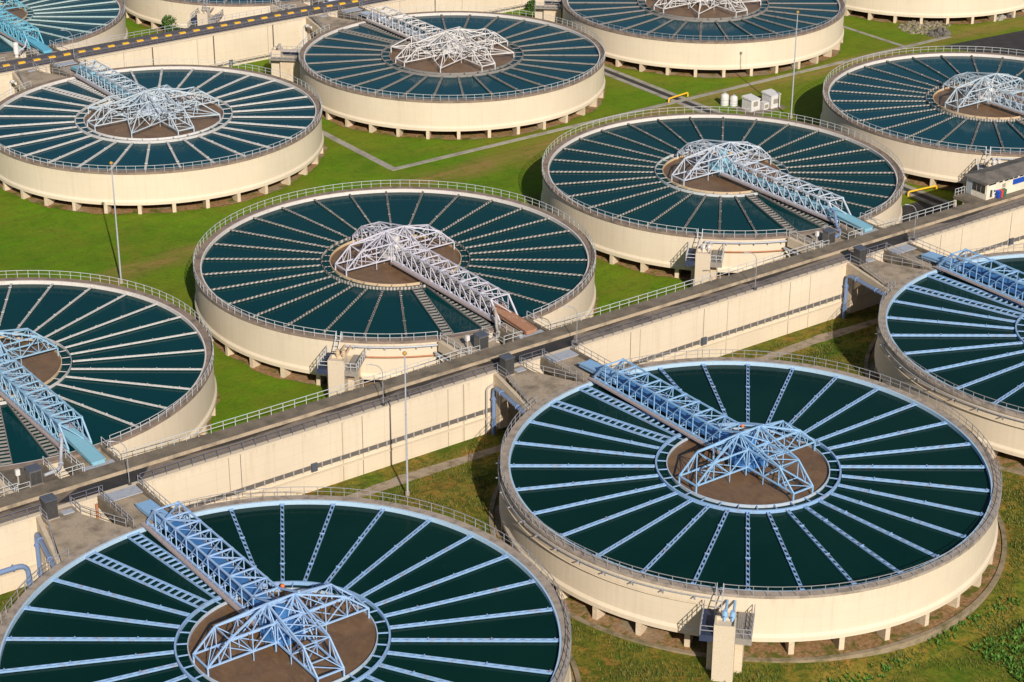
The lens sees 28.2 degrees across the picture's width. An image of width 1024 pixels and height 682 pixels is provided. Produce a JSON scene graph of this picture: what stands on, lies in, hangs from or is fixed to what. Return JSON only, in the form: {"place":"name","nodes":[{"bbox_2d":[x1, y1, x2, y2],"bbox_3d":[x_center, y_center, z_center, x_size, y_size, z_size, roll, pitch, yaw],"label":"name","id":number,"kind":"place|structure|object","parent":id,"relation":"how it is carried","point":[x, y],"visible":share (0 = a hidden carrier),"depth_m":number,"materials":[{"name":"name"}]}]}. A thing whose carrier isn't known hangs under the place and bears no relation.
{"place":"outdoors","nodes":[
{"label":"outdoors","id":0,"kind":"place"},
{"bbox_2d":[0,1,1023,681],"bbox_3d":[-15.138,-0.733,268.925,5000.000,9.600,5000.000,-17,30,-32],"label":"ground","id":1,"kind":"structure","parent":0,"point":[156,249],"depth_m":279.95,"materials":[{"name":"green plant"}]},
{"bbox_2d":[0,564,33,587],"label":"overflow pipe","id":2,"kind":"object","parent":1,"relation":"on","point":[13,568],"visible":0.81,"depth_m":201.33,"materials":[{"name":"metal"}]},
{"bbox_2d":[0,40,60,61],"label":"access platform","id":3,"kind":"structure","parent":1,"relation":"on","point":[7,57],"depth_m":344.44,"materials":[{"name":"concrete"}]},
{"bbox_2d":[13,39,26,56],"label":"pump unit","id":4,"kind":"object","parent":3,"relation":"on","point":[16,50],"visible":1,"depth_m":342.44,"materials":[{"name":"white paint"}]},
{"bbox_2d":[12,54,90,92],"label":"access platform","id":5,"kind":"structure","parent":1,"relation":"on","point":[34,76],"depth_m":334.57,"materials":[{"name":"concrete"}]},
{"bbox_2d":[0,0,127,57],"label":"clarifier tank","id":6,"kind":"object","parent":1,"relation":"on","point":[78,20],"visible":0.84,"depth_m":364.82,"materials":[{"name":"concrete"}]},
{"bbox_2d":[0,0,51,53],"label":"truss bridge","id":7,"kind":"structure","parent":6,"relation":"on","point":[32,40],"depth_m":351.67,"materials":[{"name":"paint"}]},
{"bbox_2d":[36,475,171,572],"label":"access platform","id":8,"kind":"structure","parent":1,"relation":"on","point":[72,529],"depth_m":202.36,"materials":[{"name":"concrete"}]},
{"bbox_2d":[34,532,54,577],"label":"overflow pipe","id":9,"kind":"object","parent":8,"relation":"attached to","point":[38,540],"visible":0.89,"depth_m":202.35,"materials":[{"name":"metal"}]},
{"bbox_2d":[39,493,59,521],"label":"control cabinet","id":10,"kind":"object","parent":8,"relation":"on","point":[49,506],"visible":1,"depth_m":202.06,"materials":[{"name":"metal"}]},
{"bbox_2d":[0,270,216,496],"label":"clarifier tank","id":11,"kind":"object","parent":1,"relation":"on","point":[128,368],"visible":0.91,"depth_m":235.94,"materials":[{"name":"concrete"}]},
{"bbox_2d":[0,328,105,465],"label":"truss bridge","id":12,"kind":"structure","parent":11,"relation":"on","point":[77,440],"depth_m":222.45,"materials":[{"name":"blue paint"}]},
{"bbox_2d":[0,437,120,495],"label":"access platform","id":13,"kind":"structure","parent":11,"relation":"attached to","point":[8,477],"depth_m":211.69,"materials":[{"name":"metal"}]},
{"bbox_2d":[24,463,43,486],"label":"control cabinet","id":14,"kind":"object","parent":13,"relation":"on","point":[33,472],"visible":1,"depth_m":208.33,"materials":[{"name":"metal"}]},
{"bbox_2d":[44,431,63,476],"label":"overflow pipe","id":15,"kind":"object","parent":13,"relation":"on","point":[60,463],"visible":1,"depth_m":212.88,"materials":[{"name":"metal"}]},
{"bbox_2d":[109,161,122,283],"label":"flood light pole","id":16,"kind":"object","parent":1,"relation":"on","point":[111,163],"visible":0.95,"depth_m":269.07,"materials":[{"name":"metal"}]},
{"bbox_2d":[129,16,183,31],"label":"soil bed","id":17,"kind":"object","parent":1,"relation":"on","point":[146,23],"visible":0.15,"depth_m":383.50,"materials":[{"name":"soil"}]},
{"bbox_2d":[161,15,181,30],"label":"bush","id":18,"kind":"object","parent":17,"relation":"on","point":[166,23],"visible":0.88,"depth_m":376.90,"materials":[{"name":"green plant"}]},
{"bbox_2d":[0,59,323,213],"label":"clarifier tank","id":19,"kind":"object","parent":1,"relation":"on","point":[263,133],"visible":0.98,"depth_m":306.99,"materials":[{"name":"concrete"}]},
{"bbox_2d":[70,60,220,137],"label":"truss bridge","id":20,"kind":"structure","parent":19,"relation":"on","point":[151,107],"depth_m":315.96,"materials":[{"name":"blue paint"}]},
{"bbox_2d":[0,145,326,213],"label":"soil bed","id":21,"kind":"object","parent":1,"relation":"on","point":[165,208],"visible":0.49,"depth_m":298.65,"materials":[{"name":"brown soil"}]},
{"bbox_2d":[190,0,223,25],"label":"valve tower","id":22,"kind":"structure","parent":1,"relation":"on","point":[204,13],"depth_m":369.83,"materials":[{"name":"beige concrete"}]},
{"bbox_2d":[122,0,309,28],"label":"clarifier tank","id":23,"kind":"object","parent":1,"relation":"on","point":[154,12],"visible":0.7,"depth_m":375.96,"materials":[{"name":"concrete"}]},
{"bbox_2d":[269,0,336,12],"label":"access platform","id":24,"kind":"structure","parent":23,"relation":"attached to","point":[292,5],"depth_m":372.63,"materials":[{"name":"concrete"}]},
{"bbox_2d":[0,0,558,100],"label":"channel wall","id":25,"kind":"structure","parent":1,"relation":"on","point":[246,41],"depth_m":358.30,"materials":[{"name":"beige concrete"}]},
{"bbox_2d":[23,0,324,56],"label":"railing","id":26,"kind":"object","parent":25,"relation":"on","point":[168,28],"visible":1,"depth_m":355.08,"materials":[{"name":"metal"}]},
{"bbox_2d":[0,0,378,70],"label":"railing","id":27,"kind":"object","parent":25,"relation":"on","point":[286,17],"visible":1,"depth_m":352.91,"materials":[{"name":"metal"}]},
{"bbox_2d":[213,48,293,65],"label":"cable tray","id":28,"kind":"object","parent":25,"relation":"attached to","point":[231,62],"visible":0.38,"depth_m":360.45,"materials":[{"name":"metal"}]},
{"bbox_2d":[0,487,571,681],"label":"clarifier tank","id":29,"kind":"object","parent":1,"relation":"on","point":[443,598],"visible":0.97,"depth_m":189.15,"materials":[{"name":"concrete"}]},
{"bbox_2d":[135,499,369,681],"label":"truss bridge","id":30,"kind":"structure","parent":29,"relation":"on","point":[282,627],"depth_m":185.97,"materials":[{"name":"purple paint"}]},
{"bbox_2d":[269,39,303,83],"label":"valve tower","id":31,"kind":"structure","parent":1,"relation":"on","point":[286,61],"depth_m":348.92,"materials":[{"name":"beige concrete"}]},
{"bbox_2d":[317,331,366,396],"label":"valve tower","id":32,"kind":"structure","parent":1,"relation":"on","point":[338,367],"depth_m":238.15,"materials":[{"name":"beige concrete"}]},
{"bbox_2d":[306,1,378,40],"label":"access platform","id":33,"kind":"structure","parent":1,"relation":"on","point":[316,22],"depth_m":364.84,"materials":[{"name":"concrete"}]},
{"bbox_2d":[322,130,393,168],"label":"footpath","id":34,"kind":"structure","parent":1,"relation":"on","point":[359,151],"depth_m":320.05,"materials":[{"name":"concrete"}]},
{"bbox_2d":[193,180,595,386],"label":"clarifier tank","id":35,"kind":"object","parent":1,"relation":"on","point":[273,286],"visible":0.96,"depth_m":259.77,"materials":[{"name":"concrete"}]},
{"bbox_2d":[335,221,536,334],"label":"truss bridge","id":36,"kind":"structure","parent":35,"relation":"on","point":[395,251],"depth_m":258.31,"materials":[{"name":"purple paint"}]},
{"bbox_2d":[434,311,549,360],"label":"access platform","id":37,"kind":"structure","parent":35,"relation":"attached to","point":[447,345],"depth_m":240.96,"materials":[{"name":"concrete"}]},
{"bbox_2d":[473,330,488,350],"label":"control cabinet","id":38,"kind":"object","parent":37,"relation":"on","point":[481,338],"visible":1,"depth_m":238.30,"materials":[{"name":"metal"}]},
{"bbox_2d":[489,306,499,342],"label":"overflow pipe","id":39,"kind":"object","parent":37,"relation":"on","point":[496,324],"visible":1,"depth_m":243.10,"materials":[{"name":"metal"}]},
{"bbox_2d":[194,297,597,386],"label":"soil bed","id":40,"kind":"object","parent":1,"relation":"on","point":[271,370],"visible":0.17,"depth_m":247.80,"materials":[{"name":"brown soil"}]},
{"bbox_2d":[402,351,409,495],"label":"flood light pole","id":41,"kind":"object","parent":1,"relation":"on","point":[407,491],"visible":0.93,"depth_m":217.95,"materials":[{"name":"metal"}]},
{"bbox_2d":[0,317,877,619],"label":"footpath","id":42,"kind":"structure","parent":1,"relation":"on","point":[400,479],"depth_m":230.02,"materials":[{"name":"concrete"}]},
{"bbox_2d":[299,6,605,138],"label":"clarifier tank","id":43,"kind":"object","parent":1,"relation":"on","point":[351,73],"visible":0.91,"depth_m":336.34,"materials":[{"name":"concrete"}]},
{"bbox_2d":[358,5,513,72],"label":"truss bridge","id":44,"kind":"structure","parent":43,"relation":"on","point":[451,46],"depth_m":345.89,"materials":[{"name":"white paint"}]},
{"bbox_2d":[322,89,604,139],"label":"soil bed","id":45,"kind":"object","parent":1,"relation":"on","point":[445,135],"visible":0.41,"depth_m":328.62,"materials":[{"name":"brown soil"}]},
{"bbox_2d":[0,189,1023,593],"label":"channel wall","id":46,"kind":"structure","parent":1,"relation":"on","point":[264,459],"depth_m":232.07,"materials":[{"name":"beige concrete"}]},
{"bbox_2d":[57,466,147,503],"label":"asphalt patch","id":47,"kind":"object","parent":46,"relation":"on","point":[115,481],"visible":0.77,"depth_m":209.10,"materials":[{"name":"grey asphalt"}]},
{"bbox_2d":[174,407,491,511],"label":"cable tray","id":48,"kind":"object","parent":46,"relation":"attached to","point":[314,467],"visible":0.82,"depth_m":223.45,"materials":[{"name":"metal"}]},
{"bbox_2d":[0,200,956,495],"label":"railing","id":49,"kind":"object","parent":46,"relation":"on","point":[504,336],"visible":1,"depth_m":234.55,"materials":[{"name":"grey metal"}]},
{"bbox_2d":[0,200,1023,521],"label":"railing","id":50,"kind":"object","parent":46,"relation":"on","point":[492,364],"visible":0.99,"depth_m":231.62,"materials":[{"name":"metal"}]},
{"bbox_2d":[514,335,573,362],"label":"asphalt patch","id":51,"kind":"object","parent":46,"relation":"on","point":[549,347],"visible":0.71,"depth_m":239.20,"materials":[{"name":"asphalt"}]},
{"bbox_2d":[613,293,843,368],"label":"cable tray","id":52,"kind":"object","parent":46,"relation":"attached to","point":[704,340],"visible":0.73,"depth_m":254.56,"materials":[{"name":"metal"}]},
{"bbox_2d":[864,233,907,253],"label":"asphalt patch","id":53,"kind":"object","parent":46,"relation":"on","point":[898,239],"visible":0.77,"depth_m":269.42,"materials":[{"name":"asphalt"}]},
{"bbox_2d":[953,235,1023,258],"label":"cable tray","id":54,"kind":"object","parent":46,"relation":"attached to","point":[1009,242],"visible":0.51,"depth_m":280.38,"materials":[{"name":"metal"}]},
{"bbox_2d":[526,0,534,11],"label":"bush","id":55,"kind":"object","parent":1,"relation":"on","point":[531,2],"visible":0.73,"depth_m":391.48,"materials":[{"name":"green plant"}]},
{"bbox_2d":[535,0,562,23],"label":"valve tower","id":56,"kind":"structure","parent":1,"relation":"on","point":[551,9],"depth_m":378.40,"materials":[{"name":"beige concrete"}]},
{"bbox_2d":[493,340,611,428],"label":"access platform","id":57,"kind":"structure","parent":1,"relation":"on","point":[523,386],"depth_m":232.60,"materials":[{"name":"concrete"}]},
{"bbox_2d":[498,352,514,376],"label":"control cabinet","id":58,"kind":"object","parent":57,"relation":"on","point":[507,361],"visible":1,"depth_m":232.00,"materials":[{"name":"metal"}]},
{"bbox_2d":[491,387,525,434],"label":"overflow pipe","id":59,"kind":"object","parent":57,"relation":"attached to","point":[507,398],"visible":0.99,"depth_m":233.01,"materials":[{"name":"metal"}]},
{"bbox_2d":[570,653,581,681],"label":"kerb ring","id":60,"kind":"object","parent":1,"relation":"on","point":[573,664],"visible":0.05,"depth_m":190.15,"materials":[{"name":"concrete"}]},
{"bbox_2d":[596,250,734,279],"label":"soil bed","id":61,"kind":"object","parent":1,"relation":"on","point":[655,270],"visible":0.09,"depth_m":277.04,"materials":[{"name":"brown soil"}]},
{"bbox_2d":[390,36,950,170],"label":"footpath","id":62,"kind":"structure","parent":1,"relation":"on","point":[622,114],"depth_m":339.82,"materials":[{"name":"concrete"}]},
{"bbox_2d":[561,0,845,76],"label":"clarifier tank","id":63,"kind":"object","parent":1,"relation":"on","point":[643,34],"visible":0.98,"depth_m":361.10,"materials":[{"name":"concrete"}]},
{"bbox_2d":[645,0,760,17],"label":"truss bridge","id":64,"kind":"structure","parent":63,"relation":"on","point":[702,2],"depth_m":370.98,"materials":[{"name":"white paint"}]},
{"bbox_2d":[685,228,724,286],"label":"valve tower","id":65,"kind":"structure","parent":1,"relation":"on","point":[703,261],"depth_m":268.02,"materials":[{"name":"beige concrete"}]},
{"bbox_2d":[541,106,904,277],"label":"clarifier tank","id":66,"kind":"object","parent":1,"relation":"on","point":[615,191],"visible":0.92,"depth_m":289.64,"materials":[{"name":"concrete"}]},
{"bbox_2d":[671,139,872,231],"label":"truss bridge","id":67,"kind":"structure","parent":66,"relation":"on","point":[720,164],"depth_m":288.15,"materials":[{"name":"blue paint"}]},
{"bbox_2d":[783,212,884,253],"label":"access platform","id":68,"kind":"structure","parent":66,"relation":"attached to","point":[796,241],"depth_m":270.86,"materials":[{"name":"concrete"}]},
{"bbox_2d":[822,227,836,245],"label":"control cabinet","id":69,"kind":"object","parent":68,"relation":"on","point":[829,234],"visible":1,"depth_m":268.24,"materials":[{"name":"metal"}]},
{"bbox_2d":[830,208,841,237],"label":"overflow pipe","id":70,"kind":"object","parent":68,"relation":"on","point":[835,220],"visible":1,"depth_m":273.20,"materials":[{"name":"metal"}]},
{"bbox_2d":[604,42,842,77],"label":"soil bed","id":71,"kind":"object","parent":1,"relation":"on","point":[706,73],"visible":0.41,"depth_m":358.63,"materials":[{"name":"brown soil"}]},
{"bbox_2d":[720,92,728,105],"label":"storage drum","id":72,"kind":"object","parent":1,"relation":"on","point":[724,99],"visible":1,"depth_m":340.50,"materials":[{"name":"white paint"}]},
{"bbox_2d":[699,583,754,681],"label":"valve tower","id":73,"kind":"structure","parent":1,"relation":"on","point":[725,634],"depth_m":187.81,"materials":[{"name":"beige concrete"}]},
{"bbox_2d":[730,94,737,106],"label":"storage drum","id":74,"kind":"object","parent":1,"relation":"on","point":[733,100],"visible":1,"depth_m":340.35,"materials":[{"name":"white paint"}]},
{"bbox_2d":[494,492,1000,657],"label":"soil bed","id":75,"kind":"object","parent":1,"relation":"on","point":[899,632],"visible":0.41,"depth_m":196.03,"materials":[{"name":"brown soil"}]},
{"bbox_2d":[489,479,1006,662],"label":"kerb ring","id":76,"kind":"object","parent":1,"relation":"on","point":[972,607],"visible":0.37,"depth_m":195.54,"materials":[{"name":"concrete"}]},
{"bbox_2d":[496,349,1001,654],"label":"clarifier tank","id":77,"kind":"object","parent":1,"relation":"on","point":[886,525],"visible":0.97,"depth_m":206.59,"materials":[{"name":"concrete"}]},
{"bbox_2d":[578,358,815,500],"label":"truss bridge","id":78,"kind":"structure","parent":77,"relation":"on","point":[745,454],"depth_m":216.63,"materials":[{"name":"blue paint"}]},
{"bbox_2d":[733,100,787,114],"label":"concrete pad","id":79,"kind":"object","parent":1,"relation":"on","point":[757,112],"visible":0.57,"depth_m":338.60,"materials":[{"name":"concrete"}]},
{"bbox_2d":[740,94,760,112],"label":"storage container","id":80,"kind":"object","parent":79,"relation":"on","point":[752,101],"visible":0.91,"depth_m":338.05,"materials":[{"name":"metal"}]},
{"bbox_2d":[760,100,768,109],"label":"pump unit","id":81,"kind":"object","parent":79,"relation":"on","point":[764,105],"visible":1,"depth_m":338.47,"materials":[{"name":"white paint"}]},
{"bbox_2d":[761,89,780,109],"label":"storage container","id":82,"kind":"object","parent":79,"relation":"on","point":[772,96],"visible":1,"depth_m":339.25,"materials":[{"name":"metal"}]},
{"bbox_2d":[604,72,948,209],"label":"footpath","id":83,"kind":"structure","parent":1,"relation":"on","point":[700,111],"depth_m":342.13,"materials":[{"name":"concrete"}]},
{"bbox_2d":[604,69,952,207],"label":"drain channel","id":84,"kind":"object","parent":1,"relation":"on","point":[708,111],"visible":0.29,"depth_m":342.88,"materials":[{"name":"concrete"}]},
{"bbox_2d":[604,66,958,205],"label":"footpath","id":85,"kind":"structure","parent":1,"relation":"on","point":[717,111],"depth_m":343.12,"materials":[{"name":"concrete"}]},
{"bbox_2d":[789,11,798,118],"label":"flood light pole","id":86,"kind":"object","parent":1,"relation":"on","point":[791,115],"visible":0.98,"depth_m":331.80,"materials":[{"name":"metal"}]},
{"bbox_2d":[843,26,904,46],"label":"footpath","id":87,"kind":"structure","parent":1,"relation":"on","point":[870,35],"depth_m":377.77,"materials":[{"name":"concrete"}]},
{"bbox_2d":[818,123,962,190],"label":"soil bed","id":88,"kind":"object","parent":1,"relation":"on","point":[918,180],"visible":0.1,"depth_m":307.61,"materials":[{"name":"soil"}]},
{"bbox_2d":[846,236,950,312],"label":"access platform","id":89,"kind":"structure","parent":1,"relation":"on","point":[907,260],"depth_m":262.55,"materials":[{"name":"concrete"}]},
{"bbox_2d":[851,244,867,265],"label":"control cabinet","id":90,"kind":"object","parent":89,"relation":"on","point":[860,251],"visible":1,"depth_m":261.95,"materials":[{"name":"metal"}]},
{"bbox_2d":[842,275,886,318],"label":"overflow pipe","id":91,"kind":"object","parent":89,"relation":"attached to","point":[858,280],"visible":0.98,"depth_m":262.65,"materials":[{"name":"metal"}]},
{"bbox_2d":[901,201,941,222],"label":"asphalt yard","id":92,"kind":"structure","parent":1,"relation":"on","point":[919,206],"depth_m":297.45,"materials":[{"name":"asphalt"}]},
{"bbox_2d":[953,157,1023,206],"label":"control building","id":93,"kind":"structure","parent":92,"relation":"on","point":[984,184],"depth_m":283.81,"materials":[{"name":"white paint"}]},
{"bbox_2d":[820,46,1023,191],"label":"clarifier tank","id":94,"kind":"object","parent":1,"relation":"on","point":[895,104],"visible":0.94,"depth_m":319.81,"materials":[{"name":"concrete"}]},
{"bbox_2d":[942,72,1023,114],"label":"truss bridge","id":95,"kind":"structure","parent":94,"relation":"on","point":[988,93],"depth_m":322.00,"materials":[{"name":"blue paint"}]},
{"bbox_2d":[821,596,1023,681],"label":"weeds","id":96,"kind":"object","parent":1,"relation":"on","point":[1017,632],"visible":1,"depth_m":195.22,"materials":[{"name":"green plant"}]},
{"bbox_2d":[897,19,950,34],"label":"rubble heap","id":97,"kind":"object","parent":1,"relation":"on","point":[917,25],"visible":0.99,"depth_m":383.29,"materials":[{"name":"stone"}]},
{"bbox_2d":[844,0,1023,24],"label":"clarifier tank","id":98,"kind":"object","parent":1,"relation":"on","point":[946,10],"visible":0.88,"depth_m":385.01,"materials":[{"name":"concrete"}]},
{"bbox_2d":[848,10,1023,24],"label":"soil bed","id":99,"kind":"object","parent":1,"relation":"on","point":[903,20],"visible":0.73,"depth_m":388.83,"materials":[{"name":"brown soil"}]},
{"bbox_2d":[927,27,950,37],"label":"rubble heap","id":100,"kind":"object","parent":1,"relation":"on","point":[939,32],"visible":1,"depth_m":378.61,"materials":[{"name":"stone"}]},
{"bbox_2d":[864,335,1023,475],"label":"kerb ring","id":101,"kind":"object","parent":1,"relation":"on","point":[870,349],"visible":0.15,"depth_m":249.74,"materials":[{"name":"concrete"}]},
{"bbox_2d":[869,346,1023,471],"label":"soil bed","id":102,"kind":"object","parent":1,"relation":"on","point":[1011,461],"visible":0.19,"depth_m":228.35,"materials":[{"name":"soil"}]},
{"bbox_2d":[874,244,1023,457],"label":"clarifier tank","id":103,"kind":"object","parent":1,"relation":"on","point":[955,343],"visible":0.95,"depth_m":241.21,"materials":[{"name":"concrete"}]},
{"bbox_2d":[921,248,1023,305],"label":"truss bridge","id":104,"kind":"structure","parent":103,"relation":"on","point":[990,276],"depth_m":256.31,"materials":[{"name":"blue paint"}]},
{"bbox_2d":[940,30,1023,55],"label":"asphalt yard","id":105,"kind":"structure","parent":1,"relation":"on","point":[1012,41],"depth_m":373.38,"materials":[{"name":"grey asphalt"}]},
{"bbox_2d":[977,146,1000,169],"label":"valve tower","id":106,"kind":"structure","parent":1,"relation":"on","point":[980,166],"depth_m":300.07,"materials":[{"name":"metal"}]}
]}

